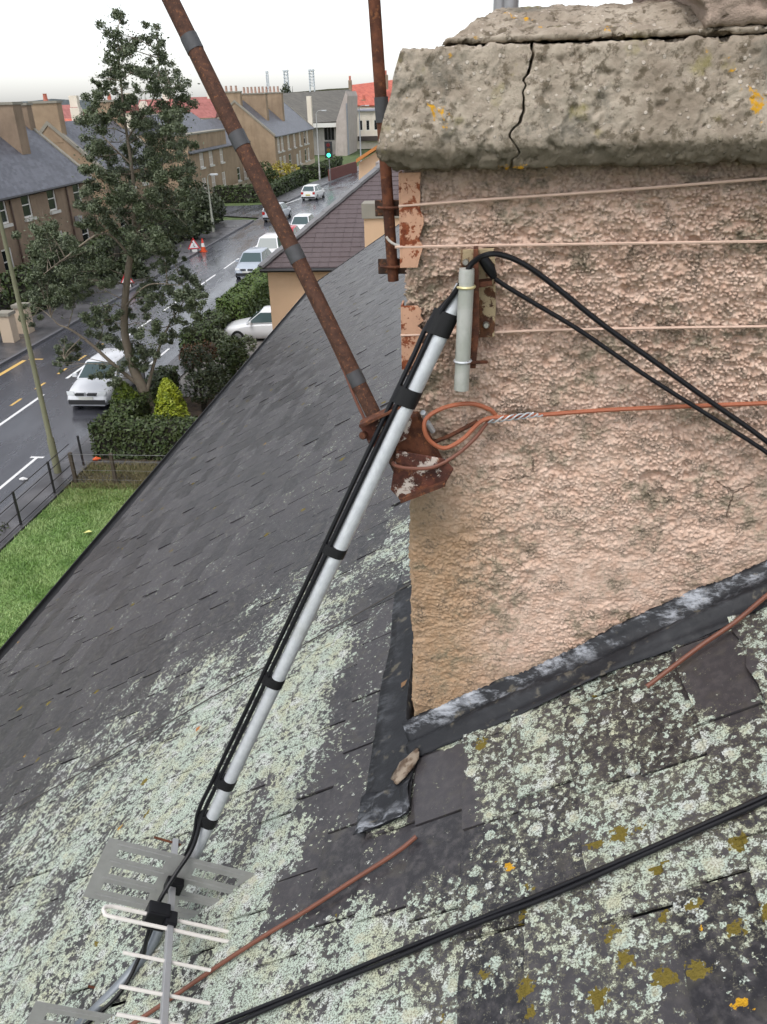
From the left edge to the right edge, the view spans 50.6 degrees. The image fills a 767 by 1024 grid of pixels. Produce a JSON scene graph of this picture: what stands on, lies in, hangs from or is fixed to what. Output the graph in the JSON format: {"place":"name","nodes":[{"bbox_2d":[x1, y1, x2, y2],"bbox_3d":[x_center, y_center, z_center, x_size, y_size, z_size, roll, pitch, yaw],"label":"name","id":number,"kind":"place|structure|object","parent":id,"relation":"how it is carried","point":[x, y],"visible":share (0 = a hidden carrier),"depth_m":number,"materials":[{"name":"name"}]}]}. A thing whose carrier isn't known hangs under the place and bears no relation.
{"place":"outdoors","nodes":[
{"label":"outdoors","id":0,"kind":"place"},
{"bbox_2d":[0,482,139,647],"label":"lawn","id":1,"kind":"structure","parent":0,"point":[58,567],"depth_m":20.31,"materials":[{"name":"plant"}]},
{"bbox_2d":[58,456,157,489],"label":"grass","id":2,"kind":"structure","parent":1,"relation":"on","point":[142,468],"depth_m":24.26,"materials":[{"name":"plant"}]},
{"bbox_2d":[68,452,164,482],"bbox_3d":[-6.396,-1.202,23.542,5.545,1.020,0.107,1,27,6],"label":"wire fence","id":3,"kind":"object","parent":1,"relation":"on","point":[73,469],"visible":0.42,"depth_m":23.66,"materials":[{"name":"brown wood"}]},
{"bbox_2d":[62,95,83,118],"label":"distant house","id":4,"kind":"structure","parent":0,"point":[74,101],"depth_m":111.24,"materials":[{"name":"paint"}]},
{"bbox_2d":[64,108,82,120],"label":"distant house","id":5,"kind":"structure","parent":0,"point":[75,112],"depth_m":94.14,"materials":[{"name":"paint"}]},
{"bbox_2d":[0,359,191,551],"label":"pavement","id":6,"kind":"structure","parent":0,"point":[27,498],"depth_m":23.22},
{"bbox_2d":[0,212,61,473],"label":"lamp post","id":7,"kind":"object","parent":6,"relation":"on","point":[53,451],"visible":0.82,"depth_m":23.01,"materials":[{"name":"metal"}]},
{"bbox_2d":[0,436,84,542],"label":"railing","id":8,"kind":"object","parent":6,"relation":"on","point":[51,483],"visible":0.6,"depth_m":22.43,"materials":[{"name":"metal"}]},
{"bbox_2d":[21,99,177,108],"bbox_3d":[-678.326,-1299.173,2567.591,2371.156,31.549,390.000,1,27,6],"label":"hill","id":9,"kind":"structure","parent":0,"point":[65,102],"depth_m":2417.68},
{"bbox_2d":[78,473,147,483],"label":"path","id":10,"kind":"structure","parent":0,"point":[108,478],"depth_m":24.30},
{"bbox_2d":[85,465,154,473],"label":"verge","id":11,"kind":"structure","parent":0,"point":[116,468],"depth_m":24.82,"materials":[{"name":"brown plant"}]},
{"bbox_2d":[0,220,250,361],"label":"pavement","id":12,"kind":"structure","parent":0,"point":[46,326],"depth_m":45.40,"materials":[{"name":"concrete"}]},
{"bbox_2d":[0,310,19,342],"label":"gate pillar","id":13,"kind":"structure","parent":12,"relation":"on","point":[9,330],"depth_m":38.15,"materials":[{"name":"stone"}]},
{"bbox_2d":[10,302,34,333],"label":"gate pillar","id":14,"kind":"structure","parent":12,"relation":"on","point":[18,323],"depth_m":39.60,"materials":[{"name":"stone"}]},
{"bbox_2d":[25,231,81,303],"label":"background tree","id":15,"kind":"object","parent":12,"relation":"on","point":[35,255],"visible":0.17,"depth_m":43.55,"materials":[{"name":"green plant"}]},
{"bbox_2d":[188,238,199,251],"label":"roadworks sign","id":16,"kind":"object","parent":12,"relation":"on","point":[194,246],"visible":0.94,"depth_m":60.00,"materials":[{"name":"metal"}]},
{"bbox_2d":[207,173,217,231],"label":"lamp post","id":17,"kind":"object","parent":12,"relation":"on","point":[211,213],"visible":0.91,"depth_m":67.91,"materials":[{"name":"metal"}]},
{"bbox_2d":[95,460,159,465],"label":"path","id":18,"kind":"structure","parent":0,"point":[100,461],"depth_m":25.31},
{"bbox_2d":[125,93,138,129],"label":"distant house","id":19,"kind":"structure","parent":0,"point":[128,112],"depth_m":139.95,"materials":[{"name":"white tile"}]},
{"bbox_2d":[138,93,173,114],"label":"distant house","id":20,"kind":"structure","parent":0,"point":[141,102],"depth_m":149.01,"materials":[{"name":"white tile"}]},
{"bbox_2d":[100,397,214,460],"bbox_3d":[-4.704,-2.901,27.816,8.120,0.001,6.100,1,27,6],"label":"soil bed","id":21,"kind":"object","parent":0,"point":[194,409],"depth_m":29.55,"materials":[{"name":"soil"}]},
{"bbox_2d":[11,1,213,413],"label":"tall tree","id":22,"kind":"object","parent":21,"relation":"on","point":[55,256],"visible":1,"depth_m":25.35,"materials":[{"name":"green plant"}]},
{"bbox_2d":[108,381,147,418],"bbox_3d":[-8.852,-3.691,27.834,1.633,1.744,1.718,1,27,6],"label":"bush","id":23,"kind":"object","parent":21,"relation":"on","point":[125,389],"visible":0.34,"depth_m":27.46,"materials":[{"name":"green plant"}]},
{"bbox_2d":[87,365,197,460],"bbox_3d":[-6.495,-3.593,28.026,5.012,1.323,6.675,1,27,6],"label":"hedge","id":24,"kind":"object","parent":21,"relation":"on","point":[126,429],"visible":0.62,"depth_m":25.44,"materials":[{"name":"green plant"}]},
{"bbox_2d":[153,377,189,418],"bbox_3d":[-7.238,-3.644,27.441,1.447,1.884,1.573,1,27,6],"label":"golden conifer","id":25,"kind":"object","parent":21,"relation":"on","point":[167,394],"visible":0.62,"depth_m":27.12,"materials":[{"name":"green plant"}]},
{"bbox_2d":[179,344,231,411],"bbox_3d":[-6.664,-4.829,29.367,2.143,2.235,1.932,23,36,39],"label":"garden shrub","id":26,"kind":"object","parent":21,"relation":"on","point":[204,377],"visible":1,"depth_m":29.13,"materials":[{"name":"green plant"}]},
{"bbox_2d":[0,172,358,509],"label":"road","id":27,"kind":"structure","parent":0,"point":[23,437],"depth_m":34.72,"materials":[{"name":"asphalt"}]},
{"bbox_2d":[0,360,25,375],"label":"kerb line","id":28,"kind":"object","parent":27,"relation":"on","point":[10,368],"visible":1,"depth_m":35.04,"materials":[{"name":"yellow paint"}]},
{"bbox_2d":[0,458,36,488],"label":"parking line","id":29,"kind":"object","parent":27,"relation":"on","point":[17,473],"visible":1,"depth_m":24.89,"materials":[{"name":"white paint"}]},
{"bbox_2d":[0,394,44,425],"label":"line","id":30,"kind":"object","parent":27,"relation":"on","point":[17,412],"visible":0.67,"depth_m":29.96,"materials":[{"name":"white paint"}]},
{"bbox_2d":[0,355,178,516],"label":"kerb","id":31,"kind":"structure","parent":27,"relation":"on","point":[86,437],"depth_m":24.51,"materials":[{"name":"concrete"}]},
{"bbox_2d":[66,348,145,405],"bbox_3d":[-10.628,-5.244,31.236,2.030,1.415,4.112,1,27,6],"label":"parked car","id":32,"kind":"object","parent":27,"relation":"on","point":[83,391],"visible":0.52,"depth_m":30.04,"materials":[{"name":"paint"}]},
{"bbox_2d":[0,220,253,366],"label":"kerb","id":33,"kind":"structure","parent":27,"relation":"on","point":[35,344],"depth_m":42.32,"materials":[{"name":"concrete"}]},
{"bbox_2d":[235,247,271,277],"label":"parked car","id":34,"kind":"object","parent":27,"relation":"on","point":[251,259],"visible":0.64,"depth_m":51.33,"materials":[{"name":"paint"}]},
{"bbox_2d":[257,233,281,251],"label":"parked car","id":35,"kind":"object","parent":27,"relation":"on","point":[271,242],"visible":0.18,"depth_m":55.67,"materials":[{"name":"paint"}]},
{"bbox_2d":[262,202,291,220],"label":"parked car","id":36,"kind":"object","parent":27,"relation":"on","point":[286,210],"visible":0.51,"depth_m":75.38,"materials":[{"name":"paint"}]},
{"bbox_2d":[289,213,313,228],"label":"parked car","id":37,"kind":"object","parent":27,"relation":"on","point":[300,220],"visible":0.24,"depth_m":66.15,"materials":[{"name":"paint"}]},
{"bbox_2d":[301,184,324,199],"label":"parked car","id":38,"kind":"object","parent":27,"relation":"on","point":[313,191],"visible":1,"depth_m":88.93,"materials":[{"name":"paint"}]},
{"bbox_2d":[286,170,358,201],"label":"kerb","id":39,"kind":"structure","parent":27,"relation":"on","point":[321,186],"depth_m":105.87,"materials":[{"name":"concrete"}]},
{"bbox_2d":[131,112,250,204],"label":"corner house","id":40,"kind":"structure","parent":0,"point":[218,155],"depth_m":94.97,"materials":[{"name":"stone"}]},
{"bbox_2d":[199,153,205,169],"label":"window","id":41,"kind":"structure","parent":40,"relation":"in","point":[200,154],"depth_m":90.74,"materials":[{"name":"white paint"}]},
{"bbox_2d":[178,94,218,118],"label":"distant house","id":42,"kind":"structure","parent":0,"point":[205,109],"depth_m":139.41,"materials":[{"name":"red tile"}]},
{"bbox_2d":[178,338,265,396],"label":"driveway","id":43,"kind":"structure","parent":0,"point":[259,342],"depth_m":32.97,"materials":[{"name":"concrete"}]},
{"bbox_2d":[178,339,218,388],"bbox_3d":[-7.087,-5.641,31.230,1.663,1.988,1.091,1,27,6],"label":"garden shrub","id":44,"kind":"object","parent":43,"relation":"on","point":[210,346],"visible":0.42,"depth_m":30.94,"materials":[{"name":"green plant"}]},
{"bbox_2d":[205,334,249,394],"bbox_3d":[-6.178,-5.761,31.755,2.235,1.876,3.227,1,27,6],"label":"garden shrub","id":45,"kind":"object","parent":43,"relation":"on","point":[232,361],"visible":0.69,"depth_m":32.13,"materials":[{"name":"green plant"}]},
{"bbox_2d":[208,328,256,354],"bbox_3d":[-6.585,-7.222,35.055,2.386,1.350,1.204,12,30,25],"label":"garden shrub","id":46,"kind":"object","parent":43,"relation":"on","point":[252,349],"visible":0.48,"depth_m":35.01,"materials":[{"name":"green plant"}]},
{"bbox_2d":[222,306,272,341],"bbox_3d":[-5.296,-8.813,37.895,4.462,1.415,2.050,0,27,3],"label":"parked car","id":47,"kind":"object","parent":43,"relation":"on","point":[258,324],"visible":0.45,"depth_m":37.24,"materials":[{"name":"paint"}]},
{"bbox_2d":[82,109,375,473],"bbox_3d":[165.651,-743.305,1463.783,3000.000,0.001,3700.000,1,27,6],"label":"ground","id":48,"kind":"structure","parent":0,"point":[352,157],"depth_m":134.79,"materials":[{"name":"green plant"}]},
{"bbox_2d":[0,102,97,291],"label":"terrace house","id":49,"kind":"structure","parent":48,"relation":"on","point":[38,169],"depth_m":52.62,"materials":[{"name":"stone"}]},
{"bbox_2d":[0,201,13,227],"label":"window","id":50,"kind":"structure","parent":49,"relation":"in","point":[3,211],"depth_m":48.00,"materials":[{"name":"white paint"}]},
{"bbox_2d":[1,247,13,271],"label":"window","id":51,"kind":"structure","parent":49,"relation":"in","point":[3,251],"depth_m":48.33,"materials":[{"name":"white paint"}]},
{"bbox_2d":[20,196,36,221],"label":"window","id":52,"kind":"structure","parent":49,"relation":"in","point":[25,201],"depth_m":50.46,"materials":[{"name":"white paint"}]},
{"bbox_2d":[46,190,60,214],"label":"window","id":53,"kind":"structure","parent":49,"relation":"in","point":[50,194],"depth_m":53.45,"materials":[{"name":"white paint"}]},
{"bbox_2d":[72,184,84,207],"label":"window","id":54,"kind":"structure","parent":49,"relation":"in","point":[75,187],"depth_m":56.74,"materials":[{"name":"white paint"}]},
{"bbox_2d":[82,228,89,240],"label":"window","id":55,"kind":"structure","parent":49,"relation":"in","point":[85,237],"depth_m":58.23,"materials":[{"name":"glass"}]},
{"bbox_2d":[0,223,152,315],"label":"hedge","id":56,"kind":"object","parent":48,"relation":"on","point":[7,297],"visible":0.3,"depth_m":44.31,"materials":[{"name":"green plant"}]},
{"bbox_2d":[28,94,165,231],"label":"terrace house","id":57,"kind":"structure","parent":48,"relation":"on","point":[55,127],"depth_m":62.72,"materials":[{"name":"stone"}]},
{"bbox_2d":[95,239,151,279],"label":"background tree","id":58,"kind":"object","parent":48,"relation":"on","point":[137,266],"visible":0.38,"depth_m":51.91,"materials":[{"name":"green plant"}]},
{"bbox_2d":[164,205,214,240],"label":"background tree","id":59,"kind":"object","parent":48,"relation":"on","point":[202,227],"visible":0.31,"depth_m":64.82,"materials":[{"name":"green plant"}]},
{"bbox_2d":[177,308,231,360],"bbox_3d":[-7.976,-7.999,36.567,1.374,1.508,4.793,1,27,6],"label":"hedge","id":60,"kind":"object","parent":48,"relation":"on","point":[210,322],"visible":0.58,"depth_m":35.79,"materials":[{"name":"green plant"}]},
{"bbox_2d":[215,267,269,321],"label":"hedge","id":61,"kind":"object","parent":48,"relation":"on","point":[248,295],"visible":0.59,"depth_m":40.20,"materials":[{"name":"green plant"}]},
{"bbox_2d":[213,169,309,202],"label":"hedge","id":62,"kind":"object","parent":48,"relation":"on","point":[279,186],"visible":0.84,"depth_m":90.10,"materials":[{"name":"green plant"}]},
{"bbox_2d":[217,86,314,176],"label":"house","id":63,"kind":"structure","parent":48,"relation":"on","point":[275,126],"depth_m":117.71,"materials":[{"name":"beige stone"}]},
{"bbox_2d":[260,161,278,181],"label":"dark bush","id":64,"kind":"object","parent":48,"relation":"on","point":[271,173],"visible":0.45,"depth_m":105.97,"materials":[{"name":"green plant"}]},
{"bbox_2d":[271,160,299,179],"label":"yellow bush","id":65,"kind":"object","parent":48,"relation":"on","point":[288,168],"visible":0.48,"depth_m":109.48,"materials":[{"name":"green plant"}]},
{"bbox_2d":[280,82,292,92],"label":"background tree","id":66,"kind":"object","parent":48,"relation":"on","point":[287,89],"visible":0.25,"depth_m":295.36,"materials":[{"name":"green plant"}]},
{"bbox_2d":[283,70,289,90],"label":"lattice tower","id":67,"kind":"structure","parent":48,"relation":"on","point":[284,75],"depth_m":340.02,"materials":[{"name":"metal"}]},
{"bbox_2d":[308,69,314,91],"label":"lattice tower","id":68,"kind":"structure","parent":48,"relation":"on","point":[313,79],"depth_m":339.47,"materials":[{"name":"metal"}]},
{"bbox_2d":[297,156,342,178],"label":"hedge","id":69,"kind":"object","parent":48,"relation":"on","point":[335,161],"visible":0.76,"depth_m":115.64,"materials":[{"name":"green plant"}]},
{"bbox_2d":[283,89,357,155],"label":"hall","id":70,"kind":"structure","parent":48,"relation":"on","point":[337,122],"depth_m":159.59,"materials":[{"name":"white paint"}]},
{"bbox_2d":[324,127,334,139],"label":"window","id":71,"kind":"structure","parent":70,"relation":"in","point":[328,131],"depth_m":158.75,"materials":[{"name":"black glass"}]},
{"bbox_2d":[328,161,356,180],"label":"brick wall","id":72,"kind":"structure","parent":48,"relation":"on","point":[342,170],"depth_m":114.00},
{"bbox_2d":[357,108,377,148],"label":"white block","id":73,"kind":"structure","parent":48,"relation":"on","point":[368,130],"depth_m":173.01,"materials":[{"name":"paint"}]},
{"bbox_2d":[348,70,392,108],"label":"red roof house","id":74,"kind":"structure","parent":48,"relation":"on","point":[365,93],"depth_m":190.92,"materials":[{"name":"tile"}]},
{"bbox_2d":[0,0,766,1023],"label":"house","id":75,"kind":"structure","parent":48,"relation":"on","point":[576,582],"depth_m":2.18,"materials":[{"name":"stone"}]},
{"bbox_2d":[26,985,112,1023],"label":"tv aerial","id":76,"kind":"object","parent":75,"relation":"attached to","point":[39,1010],"visible":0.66,"depth_m":2.34,"materials":[{"name":"metal"}]},
{"bbox_2d":[83,836,253,1023],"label":"tv aerial","id":77,"kind":"object","parent":75,"relation":"attached to","point":[166,913],"visible":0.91,"depth_m":2.41,"materials":[{"name":"metal"}]},
{"bbox_2d":[0,583,410,816],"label":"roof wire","id":78,"kind":"object","parent":75,"relation":"attached to","point":[203,701],"visible":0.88,"depth_m":3.79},
{"bbox_2d":[74,283,457,1023],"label":"aerial mast","id":79,"kind":"object","parent":75,"relation":"on","point":[440,327],"visible":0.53,"depth_m":2.15,"materials":[{"name":"metal"}]},
{"bbox_2d":[84,297,447,1023],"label":"black cable","id":80,"kind":"object","parent":79,"relation":"attached to","point":[308,579],"visible":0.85,"depth_m":2.19,"materials":[{"name":"plastic"}]},
{"bbox_2d":[142,251,766,954],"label":"black cable","id":81,"kind":"object","parent":79,"relation":"attached to","point":[406,385],"visible":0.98,"depth_m":1.99,"materials":[{"name":"plastic"}]},
{"bbox_2d":[129,835,417,1023],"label":"brown cable","id":82,"kind":"object","parent":75,"relation":"on","point":[409,842],"visible":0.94,"depth_m":2.23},
{"bbox_2d":[368,0,406,281],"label":"antenna mast","id":83,"kind":"object","parent":75,"relation":"attached to","point":[387,207],"visible":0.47,"depth_m":2.05,"materials":[{"name":"metal"}]},
{"bbox_2d":[398,170,423,267],"bbox_3d":[0.068,-0.688,1.909,0.057,0.210,0.060,1,27,6],"label":"corner iron","id":84,"kind":"object","parent":75,"relation":"attached to","point":[411,221],"visible":1,"depth_m":1.88,"materials":[{"name":"pink paint"}]},
{"bbox_2d":[401,300,423,369],"bbox_3d":[0.075,-0.443,2.035,0.056,0.160,0.060,1,27,6],"label":"corner iron","id":85,"kind":"object","parent":75,"relation":"attached to","point":[411,319],"visible":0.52,"depth_m":2.00,"materials":[{"name":"pink paint"}]},
{"bbox_2d":[359,404,477,502],"bbox_3d":[0.092,-0.162,2.083,0.301,0.272,0.100,1,27,6],"label":"pole bracket","id":86,"kind":"object","parent":75,"relation":"attached to","point":[414,448],"visible":0.76,"depth_m":2.08,"materials":[{"name":"metal"}]},
{"bbox_2d":[162,0,395,470],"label":"leaning pole","id":87,"kind":"object","parent":86,"relation":"attached to","point":[359,388],"visible":0.85,"depth_m":2.03,"materials":[{"name":"metal"}]},
{"bbox_2d":[391,420,492,470],"bbox_3d":[0.151,-0.168,2.054,0.266,0.115,0.039,-6,27,-9],"label":"brown wire","id":88,"kind":"object","parent":86,"relation":"hanging from","point":[468,444],"visible":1,"depth_m":2.06,"materials":[{"name":"metal"}]},
{"bbox_2d":[422,401,766,449],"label":"orange cable","id":89,"kind":"object","parent":86,"relation":"attached to","point":[495,416],"visible":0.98,"depth_m":2.03,"materials":[{"name":"metal"}]},
{"bbox_2d":[488,412,542,422],"bbox_3d":[0.325,-0.238,2.053,0.153,0.036,0.018,1,27,6],"label":"twisted wire","id":90,"kind":"object","parent":89,"relation":"attached to","point":[506,418],"visible":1,"depth_m":2.05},
{"bbox_2d":[460,246,496,367],"bbox_3d":[0.223,-0.483,1.924,0.087,0.278,0.058,1,27,6],"label":"wall bracket","id":91,"kind":"object","parent":75,"relation":"attached to","point":[484,308],"depth_m":1.91,"materials":[{"name":"metal"}]},
{"bbox_2d":[453,267,487,391],"bbox_3d":[0.215,-0.432,1.919,0.106,0.287,0.047,-15,30,-24],"label":"stub pole","id":92,"kind":"object","parent":91,"relation":"attached to","point":[462,360],"visible":1,"depth_m":1.89,"materials":[{"name":"grey metal"}]},
{"bbox_2d":[493,277,766,454],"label":"black cable","id":93,"kind":"object","parent":91,"relation":"hanging from","point":[626,362],"visible":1,"depth_m":1.94,"materials":[{"name":"plastic"}]},
{"bbox_2d":[214,792,766,1023],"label":"roof cable","id":94,"kind":"object","parent":75,"relation":"attached to","point":[581,879],"visible":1,"depth_m":1.83,"materials":[{"name":"black plastic"}]},
{"bbox_2d":[493,0,518,10],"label":"metal flue","id":95,"kind":"object","parent":75,"relation":"on","point":[498,4],"depth_m":2.05,"materials":[{"name":"metal"}]},
{"bbox_2d":[395,240,766,247],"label":"lashing wire","id":96,"kind":"object","parent":75,"relation":"attached to","point":[598,243],"visible":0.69,"depth_m":1.87,"materials":[{"name":"metal"}]},
{"bbox_2d":[399,177,766,207],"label":"lashing wire","id":97,"kind":"object","parent":75,"relation":"attached to","point":[595,191],"visible":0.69,"depth_m":1.82,"materials":[{"name":"metal"}]},
{"bbox_2d":[400,325,766,336],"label":"lashing wire","id":98,"kind":"object","parent":75,"relation":"attached to","point":[631,328],"visible":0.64,"depth_m":1.94,"materials":[{"name":"metal"}]},
{"bbox_2d":[645,593,766,688],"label":"brown cable","id":99,"kind":"object","parent":75,"relation":"on","point":[705,642],"visible":1,"depth_m":2.11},
{"bbox_2d":[213,205,262,217],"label":"side road","id":100,"kind":"structure","parent":0,"point":[254,211],"depth_m":82.45,"materials":[{"name":"asphalt"}]},
{"bbox_2d":[0,0,632,101],"label":"sky","id":101,"kind":"structure","parent":0,"point":[49,47],"materials":[{"name":"white"}]},
{"bbox_2d":[276,166,358,202],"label":"pavement","id":102,"kind":"structure","parent":0,"point":[287,196],"depth_m":96.46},
{"bbox_2d":[316,110,325,179],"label":"lamp post","id":103,"kind":"object","parent":102,"relation":"on","point":[317,145],"visible":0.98,"depth_m":109.11,"materials":[{"name":"metal"}]},
{"bbox_2d":[324,141,332,180],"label":"traffic light","id":104,"kind":"object","parent":102,"relation":"on","point":[328,150],"visible":0.96,"depth_m":107.12,"materials":[{"name":"black"}]},
{"bbox_2d":[359,105,368,161],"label":"lamp post","id":105,"kind":"object","parent":102,"relation":"on","point":[359,129],"visible":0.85,"depth_m":122.30,"materials":[{"name":"metal"}]},
{"bbox_2d":[291,88,348,92],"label":"hillside","id":106,"kind":"structure","parent":0,"point":[326,90],"depth_m":376.83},
{"bbox_2d":[258,160,402,328],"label":"neighbour house","id":107,"kind":"structure","parent":0,"point":[347,224],"depth_m":28.26,"materials":[{"name":"brown tile"}]},
{"bbox_2d":[356,146,378,178],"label":"orange verge house","id":108,"kind":"structure","parent":0,"point":[367,165],"depth_m":55.63,"materials":[{"name":"paint"}]},
{"label":"front garden","id":109,"kind":"structure","parent":0,"visible":0},
{"bbox_2d":[142,202,206,253],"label":"hedge","id":110,"kind":"object","parent":109,"relation":"on","point":[194,217],"visible":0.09,"depth_m":63.77,"materials":[{"name":"green plant"}]},
{"bbox_2d":[168,179,225,231],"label":"corner bush","id":111,"kind":"object","parent":109,"relation":"on","point":[217,212],"visible":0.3,"depth_m":70.68,"materials":[{"name":"green plant"}]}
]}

